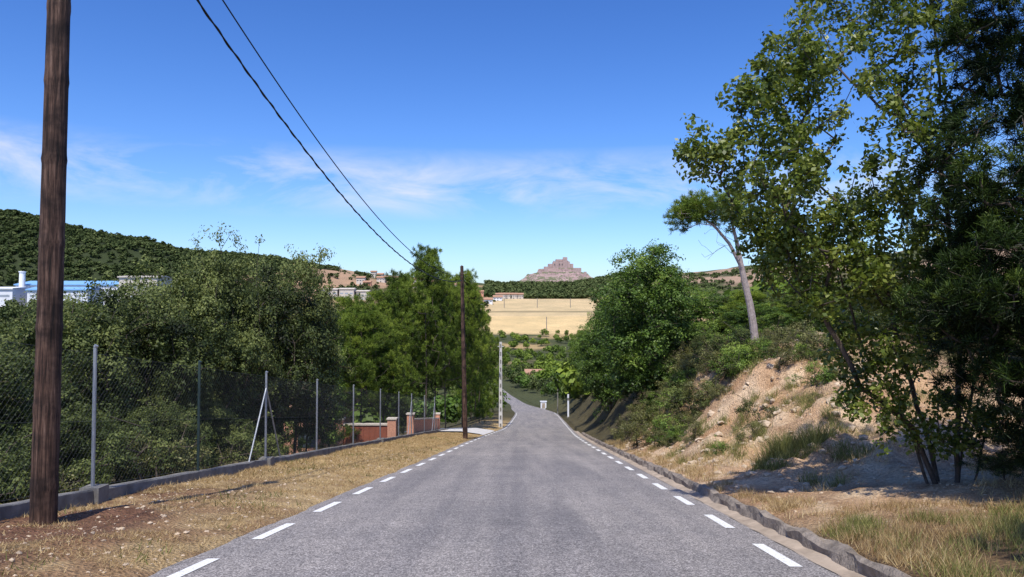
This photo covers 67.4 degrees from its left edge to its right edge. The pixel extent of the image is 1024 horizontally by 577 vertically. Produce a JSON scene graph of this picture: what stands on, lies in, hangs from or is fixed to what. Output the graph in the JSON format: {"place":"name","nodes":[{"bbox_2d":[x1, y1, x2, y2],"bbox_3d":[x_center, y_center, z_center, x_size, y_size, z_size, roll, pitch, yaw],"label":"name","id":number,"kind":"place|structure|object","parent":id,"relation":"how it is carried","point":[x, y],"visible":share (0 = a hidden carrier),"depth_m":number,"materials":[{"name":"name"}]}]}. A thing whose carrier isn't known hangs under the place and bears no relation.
{"place":"outdoors","nodes":[
{"label":"outdoors","id":0,"kind":"place"},
{"bbox_2d":[148,385,840,576],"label":"asphalt road","id":1,"kind":"structure","parent":0,"point":[530,491],"depth_m":10.66,"materials":[{"name":"asphalt"}]},
{"bbox_2d":[167,413,802,576],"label":"edge line markings","id":2,"kind":"structure","parent":1,"relation":"on","point":[763,547],"depth_m":10.63,"materials":[{"name":"paint"}]},
{"bbox_2d":[573,430,867,576],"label":"concrete gutter","id":3,"kind":"object","parent":1,"relation":"on","point":[820,559],"visible":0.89,"depth_m":11.10,"materials":[{"name":"concrete"}]},
{"bbox_2d":[0,215,1023,576],"bbox_3d":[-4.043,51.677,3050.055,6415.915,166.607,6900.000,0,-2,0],"label":"ground","id":4,"kind":"structure","parent":0,"point":[522,315],"depth_m":15.35,"materials":[{"name":"soil"}]},
{"bbox_2d":[0,288,26,306],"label":"walls","id":5,"kind":"structure","parent":4,"relation":"on","point":[17,292],"depth_m":378.99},
{"bbox_2d":[0,432,31,500],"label":"roadside shrub","id":6,"kind":"object","parent":4,"relation":"on","point":[18,489],"visible":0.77,"depth_m":12.21,"materials":[{"name":"green plant"}]},
{"bbox_2d":[0,433,71,503],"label":"holm oak bush","id":7,"kind":"object","parent":4,"relation":"on","point":[20,458],"visible":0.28,"depth_m":13.53,"materials":[{"name":"green plant"}]},
{"bbox_2d":[0,465,87,503],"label":"roadside shrub","id":8,"kind":"object","parent":4,"relation":"on","point":[61,483],"visible":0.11,"depth_m":13.54,"materials":[{"name":"green plant"}]},
{"bbox_2d":[29,0,70,525],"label":"wooden utility pole","id":9,"kind":"object","parent":4,"relation":"on","point":[45,455],"visible":0.92,"depth_m":9.92,"materials":[{"name":"brown wood"}]},
{"bbox_2d":[196,0,492,340],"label":"overhead cables","id":10,"kind":"object","parent":9,"relation":"attached to","point":[246,71],"visible":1,"depth_m":18.53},
{"bbox_2d":[0,328,105,477],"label":"holm oak tree","id":11,"kind":"object","parent":4,"relation":"on","point":[65,398],"visible":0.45,"depth_m":16.66,"materials":[{"name":"green plant"}]},
{"bbox_2d":[27,290,103,305],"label":"walls","id":12,"kind":"structure","parent":4,"relation":"on","point":[67,293],"depth_m":380.16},
{"bbox_2d":[19,439,119,500],"bbox_3d":[-8.854,3.997,14.881,1.944,2.286,2.367,2,-3,-43],"label":"roadside shrub","id":13,"kind":"object","parent":4,"relation":"on","point":[79,467],"visible":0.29,"depth_m":14.73,"materials":[{"name":"green plant"}]},
{"bbox_2d":[0,295,141,479],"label":"holm oak tree","id":14,"kind":"object","parent":4,"relation":"on","point":[17,306],"visible":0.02,"depth_m":24.81,"materials":[{"name":"green plant"}]},
{"bbox_2d":[0,288,147,488],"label":"holm oak tree","id":15,"kind":"object","parent":4,"relation":"on","point":[86,344],"visible":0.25,"depth_m":19.39,"materials":[{"name":"green plant"}]},
{"bbox_2d":[0,403,153,502],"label":"holm oak bush","id":16,"kind":"object","parent":4,"relation":"on","point":[87,449],"visible":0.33,"depth_m":16.27,"materials":[{"name":"green plant"}]},
{"bbox_2d":[0,299,185,329],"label":"factory tree belt","id":17,"kind":"object","parent":4,"relation":"on","point":[11,313],"visible":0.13,"depth_m":334.07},
{"bbox_2d":[8,280,227,488],"bbox_3d":[-10.884,3.292,21.799,5.753,7.178,5.625,-1,-2,19],"label":"holm oak tree","id":18,"kind":"object","parent":4,"relation":"on","point":[167,325],"visible":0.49,"depth_m":21.52,"materials":[{"name":"green plant"}]},
{"bbox_2d":[64,396,213,480],"bbox_3d":[-9.367,4.185,19.343,3.332,3.014,2.790,0,-2,2],"label":"holm oak bush","id":19,"kind":"object","parent":4,"relation":"on","point":[138,414],"visible":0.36,"depth_m":19.27,"materials":[{"name":"green plant"}]},
{"bbox_2d":[63,270,223,415],"bbox_3d":[-13.651,4.192,28.873,7.138,9.675,6.946,-2,-3,44],"label":"holm oak tree","id":20,"kind":"object","parent":4,"relation":"on","point":[92,284],"visible":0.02,"depth_m":28.41,"materials":[{"name":"green plant"}]},
{"bbox_2d":[85,408,221,484],"bbox_3d":[-7.967,3.881,16.630,2.556,3.005,3.111,-1,-2,34],"label":"roadside shrub","id":21,"kind":"object","parent":4,"relation":"on","point":[120,462],"visible":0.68,"depth_m":16.02,"materials":[{"name":"green plant"}]},
{"bbox_2d":[0,208,341,292],"bbox_3d":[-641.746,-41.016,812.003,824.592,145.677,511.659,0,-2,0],"label":"hillside forest","id":22,"kind":"object","parent":4,"relation":"on","point":[78,233],"visible":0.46,"depth_m":824.36,"materials":[{"name":"plant"}]},
{"bbox_2d":[120,420,222,480],"bbox_3d":[-7.890,4.360,17.723,2.277,2.744,2.517,1,-2,-20],"label":"roadside shrub","id":23,"kind":"object","parent":4,"relation":"on","point":[188,467],"visible":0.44,"depth_m":17.42,"materials":[{"name":"green plant"}]},
{"bbox_2d":[85,254,266,452],"bbox_3d":[-10.462,3.124,24.280,5.367,8.392,5.516,1,-2,-18],"label":"holm oak tree","id":24,"kind":"object","parent":4,"relation":"on","point":[212,323],"visible":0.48,"depth_m":23.98,"materials":[{"name":"green plant"}]},
{"bbox_2d":[124,399,255,468],"bbox_3d":[-9.319,4.799,22.791,3.723,2.969,3.640,0,-2,13],"label":"holm oak bush","id":25,"kind":"object","parent":4,"relation":"on","point":[227,420],"visible":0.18,"depth_m":22.88,"materials":[{"name":"green plant"}]},
{"bbox_2d":[0,449,431,576],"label":"verge stones","id":26,"kind":"object","parent":4,"relation":"on","point":[92,532],"visible":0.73,"depth_m":10.68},
{"bbox_2d":[159,222,286,450],"bbox_3d":[-9.831,2.581,25.840,4.311,9.802,5.149,1,-2,-18],"label":"holm oak tree","id":27,"kind":"object","parent":4,"relation":"on","point":[237,307],"visible":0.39,"depth_m":25.81,"materials":[{"name":"green plant"}]},
{"bbox_2d":[0,304,445,475],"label":"valley woodland","id":28,"kind":"object","parent":4,"relation":"on","point":[377,416],"visible":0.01,"depth_m":85.90,"materials":[{"name":"plant"}]},
{"bbox_2d":[0,428,447,520],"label":"concrete wall","id":29,"kind":"structure","parent":4,"relation":"on","point":[96,494],"depth_m":13.96,"materials":[{"name":"concrete"}]},
{"bbox_2d":[0,341,436,500],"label":"chain link fence","id":30,"kind":"object","parent":29,"relation":"on","point":[266,396],"visible":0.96,"depth_m":16.64,"materials":[{"name":"metal"}]},
{"bbox_2d":[184,411,273,468],"bbox_3d":[-8.041,4.712,20.681,2.770,2.675,2.275,0,-2,-3],"label":"roadside shrub","id":31,"kind":"object","parent":4,"relation":"on","point":[244,441],"visible":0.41,"depth_m":21.00,"materials":[{"name":"green plant"}]},
{"bbox_2d":[0,432,478,576],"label":"dry verge grass","id":32,"kind":"structure","parent":4,"relation":"on","point":[419,439],"depth_m":15.29,"materials":[{"name":"plant"}]},
{"bbox_2d":[204,401,280,465],"bbox_3d":[-9.874,5.439,26.985,3.473,3.365,3.569,-1,-2,19],"label":"holm oak bush","id":33,"kind":"object","parent":4,"relation":"on","point":[259,431],"visible":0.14,"depth_m":26.82,"materials":[{"name":"green plant"}]},
{"bbox_2d":[223,420,293,460],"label":"roadside shrub","id":34,"kind":"object","parent":4,"relation":"on","point":[272,438],"visible":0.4,"depth_m":23.54,"materials":[{"name":"green plant"}]},
{"bbox_2d":[185,254,352,459],"bbox_3d":[-9.722,3.385,29.883,6.769,9.574,6.618,1,-2,-16],"label":"holm oak tree","id":35,"kind":"object","parent":4,"relation":"on","point":[293,296],"visible":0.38,"depth_m":29.12,"materials":[{"name":"green plant"}]},
{"bbox_2d":[243,244,356,453],"bbox_3d":[-9.378,3.268,32.648,5.516,10.615,5.367,1,-2,-29],"label":"holm oak tree","id":36,"kind":"object","parent":4,"relation":"on","point":[327,300],"visible":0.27,"depth_m":32.42,"materials":[{"name":"green plant"}]},
{"bbox_2d":[274,347,325,454],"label":"pine tree","id":37,"kind":"object","parent":4,"relation":"on","point":[301,442],"visible":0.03,"depth_m":42.06,"materials":[{"name":"green plant"}]},
{"bbox_2d":[280,286,346,451],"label":"holm oak tree","id":38,"kind":"object","parent":4,"relation":"on","point":[335,409],"visible":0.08,"depth_m":35.59,"materials":[{"name":"green plant"}]},
{"bbox_2d":[289,310,377,453],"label":"pine tree","id":39,"kind":"object","parent":4,"relation":"on","point":[362,365],"visible":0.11,"depth_m":45.54,"materials":[{"name":"green plant"}]},
{"bbox_2d":[322,341,348,446],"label":"cypress tree","id":40,"kind":"object","parent":4,"relation":"on","point":[336,420],"visible":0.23,"depth_m":41.30,"materials":[{"name":"green plant"}]},
{"bbox_2d":[335,417,397,446],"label":"garden wall","id":41,"kind":"structure","parent":4,"relation":"on","point":[375,435],"depth_m":45.69,"materials":[{"name":"brick"}]},
{"bbox_2d":[336,298,400,422],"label":"pine tree","id":42,"kind":"object","parent":4,"relation":"on","point":[372,335],"visible":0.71,"depth_m":48.48,"materials":[{"name":"green plant"}]},
{"bbox_2d":[334,292,403,411],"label":"pine tree","id":43,"kind":"object","parent":4,"relation":"on","point":[342,303],"visible":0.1,"depth_m":57.41,"materials":[{"name":"green plant"}]},
{"bbox_2d":[257,264,495,317],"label":"village slope trees","id":44,"kind":"object","parent":4,"relation":"on","point":[359,273],"visible":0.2,"depth_m":833.00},
{"bbox_2d":[352,339,412,435],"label":"pine tree","id":45,"kind":"object","parent":4,"relation":"on","point":[400,364],"visible":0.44,"depth_m":50.41,"materials":[{"name":"green plant"}]},
{"bbox_2d":[352,287,425,420],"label":"pine tree","id":46,"kind":"object","parent":4,"relation":"on","point":[385,299],"visible":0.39,"depth_m":53.70,"materials":[{"name":"green plant"}]},
{"bbox_2d":[373,268,430,431],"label":"pine tree","id":47,"kind":"object","parent":4,"relation":"on","point":[400,280],"visible":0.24,"depth_m":61.49,"materials":[{"name":"green plant"}]},
{"bbox_2d":[395,293,445,404],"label":"pine tree","id":48,"kind":"object","parent":4,"relation":"on","point":[419,387],"visible":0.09,"depth_m":64.93,"materials":[{"name":"green plant"}]},
{"bbox_2d":[406,412,440,433],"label":"terracotta boundary wall","id":49,"kind":"structure","parent":4,"relation":"on","point":[418,421],"depth_m":49.86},
{"bbox_2d":[394,243,460,417],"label":"pine tree","id":50,"kind":"object","parent":4,"relation":"on","point":[419,284],"visible":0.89,"depth_m":59.81,"materials":[{"name":"green plant"}]},
{"bbox_2d":[416,268,472,427],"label":"pine tree","id":51,"kind":"object","parent":4,"relation":"on","point":[456,301],"visible":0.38,"depth_m":64.33,"materials":[{"name":"green plant"}]},
{"bbox_2d":[416,286,472,409],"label":"pine tree","id":52,"kind":"object","parent":4,"relation":"on","point":[447,385],"visible":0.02,"depth_m":71.20,"materials":[{"name":"green plant"}]},
{"bbox_2d":[460,265,467,438],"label":"wooden utility pole","id":53,"kind":"object","parent":4,"relation":"on","point":[464,394],"visible":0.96,"depth_m":45.78,"materials":[{"name":"brown wood"}]},
{"bbox_2d":[442,269,490,387],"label":"pine tree","id":54,"kind":"object","parent":4,"relation":"on","point":[471,293],"visible":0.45,"depth_m":68.42,"materials":[{"name":"green plant"}]},
{"bbox_2d":[438,295,498,427],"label":"pine tree","id":55,"kind":"object","parent":4,"relation":"on","point":[472,354],"visible":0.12,"depth_m":75.50,"materials":[{"name":"green plant"}]},
{"bbox_2d":[456,335,498,421],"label":"pine tree","id":56,"kind":"object","parent":4,"relation":"on","point":[495,382],"visible":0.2,"depth_m":95.43,"materials":[{"name":"green plant"}]},
{"bbox_2d":[454,308,506,422],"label":"pine tree","id":57,"kind":"object","parent":4,"relation":"on","point":[493,361],"visible":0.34,"depth_m":83.27,"materials":[{"name":"green plant"}]},
{"bbox_2d":[394,361,581,421],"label":"riverside pines","id":58,"kind":"object","parent":4,"relation":"on","point":[532,384],"visible":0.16,"depth_m":236.65,"materials":[{"name":"plant"}]},
{"bbox_2d":[413,366,573,423],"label":"riverside trees","id":59,"kind":"object","parent":4,"relation":"on","point":[452,415],"visible":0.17,"depth_m":118.76,"materials":[{"name":"green plant"}]},
{"bbox_2d":[498,342,503,426],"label":"concrete utility pole","id":60,"kind":"object","parent":4,"relation":"on","point":[500,346],"visible":0.98,"depth_m":77.56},
{"bbox_2d":[424,328,580,375],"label":"field edge trees","id":61,"kind":"object","parent":4,"relation":"on","point":[521,354],"visible":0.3,"depth_m":449.36,"materials":[{"name":"plant"}]},
{"bbox_2d":[482,273,649,298],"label":"ridge forest","id":62,"kind":"object","parent":4,"relation":"on","point":[575,289],"visible":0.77,"depth_m":1078.30,"materials":[{"name":"plant"}]},
{"bbox_2d":[559,309,609,406],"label":"oak tree","id":63,"kind":"object","parent":4,"relation":"on","point":[585,326],"visible":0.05,"depth_m":73.57,"materials":[{"name":"green plant"}]},
{"bbox_2d":[573,298,631,423],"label":"oak tree","id":64,"kind":"object","parent":4,"relation":"on","point":[594,372],"visible":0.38,"depth_m":57.08,"materials":[{"name":"green plant"}]},
{"bbox_2d":[587,277,675,396],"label":"oak tree","id":65,"kind":"object","parent":4,"relation":"on","point":[598,323],"visible":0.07,"depth_m":46.29,"materials":[{"name":"green plant"}]},
{"bbox_2d":[606,412,656,448],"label":"scrub bush","id":66,"kind":"object","parent":4,"relation":"on","point":[634,422],"visible":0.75,"depth_m":30.08,"materials":[{"name":"green plant"}]},
{"bbox_2d":[588,239,701,410],"bbox_3d":[6.657,2.302,37.908,6.432,9.662,5.951,-1,-2,32],"label":"poplar tree","id":67,"kind":"object","parent":4,"relation":"on","point":[660,340],"visible":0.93,"depth_m":37.00,"materials":[{"name":"green plant"}]},
{"bbox_2d":[644,401,691,448],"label":"scrub bush","id":68,"kind":"object","parent":4,"relation":"on","point":[663,427],"visible":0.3,"depth_m":27.75,"materials":[{"name":"green plant"}]},
{"bbox_2d":[625,275,723,341],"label":"oak tree","id":69,"kind":"object","parent":4,"relation":"on","point":[700,302],"visible":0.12,"depth_m":46.43,"materials":[{"name":"green plant"}]},
{"bbox_2d":[663,358,700,388],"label":"scrub bush","id":70,"kind":"object","parent":4,"relation":"on","point":[680,377],"visible":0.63,"depth_m":32.95,"materials":[{"name":"green plant"}]},
{"bbox_2d":[651,367,732,417],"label":"scrub bush","id":71,"kind":"object","parent":4,"relation":"on","point":[675,398],"visible":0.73,"depth_m":28.86,"materials":[{"name":"green plant"}]},
{"bbox_2d":[680,375,719,415],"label":"scrub bush","id":72,"kind":"object","parent":4,"relation":"on","point":[689,385],"visible":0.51,"depth_m":28.29,"materials":[{"name":"green plant"}]},
{"bbox_2d":[677,309,729,348],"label":"scrub bush","id":73,"kind":"object","parent":4,"relation":"on","point":[694,333],"visible":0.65,"depth_m":36.83,"materials":[{"name":"green plant"}]},
{"bbox_2d":[689,339,734,377],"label":"scrub bush","id":74,"kind":"object","parent":4,"relation":"on","point":[725,371],"visible":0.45,"depth_m":29.19,"materials":[{"name":"green plant"}]},
{"bbox_2d":[662,188,762,344],"bbox_3d":[8.058,-0.564,30.229,4.293,7.045,3.248,0,-2,0],"label":"leaning pine tree","id":75,"kind":"object","parent":4,"relation":"on","point":[690,208],"visible":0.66,"depth_m":29.86,"materials":[{"name":"green plant"}]},
{"bbox_2d":[690,287,735,337],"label":"oak tree","id":76,"kind":"object","parent":4,"relation":"on","point":[716,304],"visible":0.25,"depth_m":48.78,"materials":[{"name":"green plant"}]},
{"bbox_2d":[698,316,763,352],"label":"scrub bush","id":77,"kind":"object","parent":4,"relation":"on","point":[717,344],"visible":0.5,"depth_m":30.11,"materials":[{"name":"green plant"}]},
{"bbox_2d":[708,328,759,377],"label":"scrub bush","id":78,"kind":"object","parent":4,"relation":"on","point":[742,359],"visible":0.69,"depth_m":27.64,"materials":[{"name":"green plant"}]},
{"bbox_2d":[581,432,910,576],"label":"stone kerb","id":79,"kind":"structure","parent":4,"relation":"on","point":[847,556],"depth_m":10.40,"materials":[{"name":"concrete"}]},
{"bbox_2d":[730,413,766,441],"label":"scrub bush","id":80,"kind":"object","parent":4,"relation":"on","point":[756,425],"visible":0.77,"depth_m":20.15,"materials":[{"name":"green plant"}]},
{"bbox_2d":[719,319,779,354],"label":"scrub bush","id":81,"kind":"object","parent":4,"relation":"on","point":[737,335],"visible":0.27,"depth_m":28.70,"materials":[{"name":"green plant"}]},
{"bbox_2d":[591,257,911,320],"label":"hilltop scrub","id":82,"kind":"object","parent":4,"relation":"on","point":[693,276],"visible":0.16,"depth_m":821.64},
{"bbox_2d":[712,289,795,332],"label":"pine tree","id":83,"kind":"object","parent":4,"relation":"on","point":[755,295],"visible":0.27,"depth_m":41.62,"materials":[{"name":"green plant"}]},
{"bbox_2d":[730,390,782,426],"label":"scrub bush","id":84,"kind":"object","parent":4,"relation":"on","point":[774,408],"visible":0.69,"depth_m":21.59,"materials":[{"name":"green plant"}]},
{"bbox_2d":[718,301,800,336],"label":"oak tree","id":85,"kind":"object","parent":4,"relation":"on","point":[742,315],"visible":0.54,"depth_m":36.49,"materials":[{"name":"green plant"}]},
{"bbox_2d":[737,328,781,360],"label":"scrub bush","id":86,"kind":"object","parent":4,"relation":"on","point":[762,347],"visible":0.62,"depth_m":26.39,"materials":[{"name":"green plant"}]},
{"bbox_2d":[713,291,808,331],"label":"holm oak tree","id":87,"kind":"object","parent":4,"relation":"on","point":[764,293],"visible":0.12,"depth_m":47.49,"materials":[{"name":"green plant"}]},
{"bbox_2d":[530,258,1020,398],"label":"slope woodland","id":88,"kind":"object","parent":4,"relation":"on","point":[556,369],"visible":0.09,"depth_m":110.59,"materials":[{"name":"plant"}]},
{"bbox_2d":[761,340,805,369],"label":"scrub bush","id":89,"kind":"object","parent":4,"relation":"on","point":[787,355],"visible":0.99,"depth_m":24.68,"materials":[{"name":"green plant"}]},
{"bbox_2d":[695,363,880,453],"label":"bank boulders","id":90,"kind":"object","parent":4,"relation":"on","point":[765,422],"visible":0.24,"depth_m":20.50,"materials":[{"name":"stone"}]},
{"bbox_2d":[762,315,820,348],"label":"scrub bush","id":91,"kind":"object","parent":4,"relation":"on","point":[786,330],"visible":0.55,"depth_m":26.57,"materials":[{"name":"green plant"}]},
{"bbox_2d":[750,415,842,468],"bbox_3d":[6.511,3.525,17.870,1.769,1.513,2.425,1,-2,-34],"label":"tall grass clump","id":92,"kind":"object","parent":4,"relation":"on","point":[789,441],"visible":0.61,"depth_m":17.64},
{"bbox_2d":[757,280,859,333],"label":"pine tree","id":93,"kind":"object","parent":4,"relation":"on","point":[801,314],"visible":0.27,"depth_m":41.42,"materials":[{"name":"green plant"}]},
{"bbox_2d":[786,350,841,386],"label":"scrub bush","id":94,"kind":"object","parent":4,"relation":"on","point":[825,375],"visible":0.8,"depth_m":22.04,"materials":[{"name":"green plant"}]},
{"bbox_2d":[605,439,1023,576],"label":"kerb grass","id":95,"kind":"structure","parent":4,"relation":"on","point":[742,494],"depth_m":11.83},
{"bbox_2d":[782,318,853,357],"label":"scrub bush","id":96,"kind":"object","parent":4,"relation":"on","point":[816,338],"visible":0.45,"depth_m":25.03,"materials":[{"name":"green plant"}]},
{"bbox_2d":[625,339,1021,532],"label":"bank stones","id":97,"kind":"object","parent":4,"relation":"on","point":[767,474],"visible":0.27,"depth_m":16.79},
{"bbox_2d":[641,332,1021,486],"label":"bank grass tufts","id":98,"kind":"object","parent":4,"relation":"on","point":[776,464],"visible":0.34,"depth_m":18.93,"materials":[{"name":"plant"}]},
{"bbox_2d":[672,0,1023,483],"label":"multi stem ash tree","id":99,"kind":"object","parent":4,"relation":"on","point":[869,275],"visible":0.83,"depth_m":12.41,"materials":[{"name":"green plant"}]},
{"bbox_2d":[847,303,951,344],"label":"holm oak tree","id":100,"kind":"object","parent":4,"relation":"on","point":[889,326],"visible":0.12,"depth_m":30.80,"materials":[{"name":"green plant"}]},
{"bbox_2d":[803,485,1023,576],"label":"dry shade grass","id":101,"kind":"structure","parent":4,"relation":"on","point":[907,505],"depth_m":9.20,"materials":[{"name":"plant"}]},
{"bbox_2d":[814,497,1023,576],"bbox_3d":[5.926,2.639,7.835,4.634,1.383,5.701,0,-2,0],"label":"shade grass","id":102,"kind":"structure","parent":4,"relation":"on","point":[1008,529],"depth_m":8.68,"materials":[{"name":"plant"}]},
{"bbox_2d":[886,0,1023,451],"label":"dark pine tree","id":103,"kind":"object","parent":4,"relation":"on","point":[981,303],"visible":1,"depth_m":10.95,"materials":[{"name":"green plant"}]},
{"bbox_2d":[953,427,1023,481],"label":"holm oak bush","id":104,"kind":"object","parent":4,"relation":"on","point":[1013,462],"visible":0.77,"depth_m":12.39,"materials":[{"name":"green plant"}]},
{"bbox_2d":[0,0,1023,282],"label":"sky","id":105,"kind":"structure","parent":0,"point":[511,139],"materials":[{"name":"blue"}]},
{"bbox_2d":[520,268,592,281],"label":"castle hill","id":106,"kind":"structure","parent":0,"point":[559,274],"depth_m":1751.90,"materials":[{"name":"red stone"}]},
{"bbox_2d":[539,257,586,275],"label":"hilltop castle","id":107,"kind":"structure","parent":106,"relation":"on","point":[561,263],"depth_m":1774.42,"materials":[{"name":"stone"}]},
{"bbox_2d":[603,332,1023,576],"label":"dry bank grass","id":108,"kind":"structure","parent":0,"point":[791,498],"depth_m":17.17,"materials":[{"name":"plant"}]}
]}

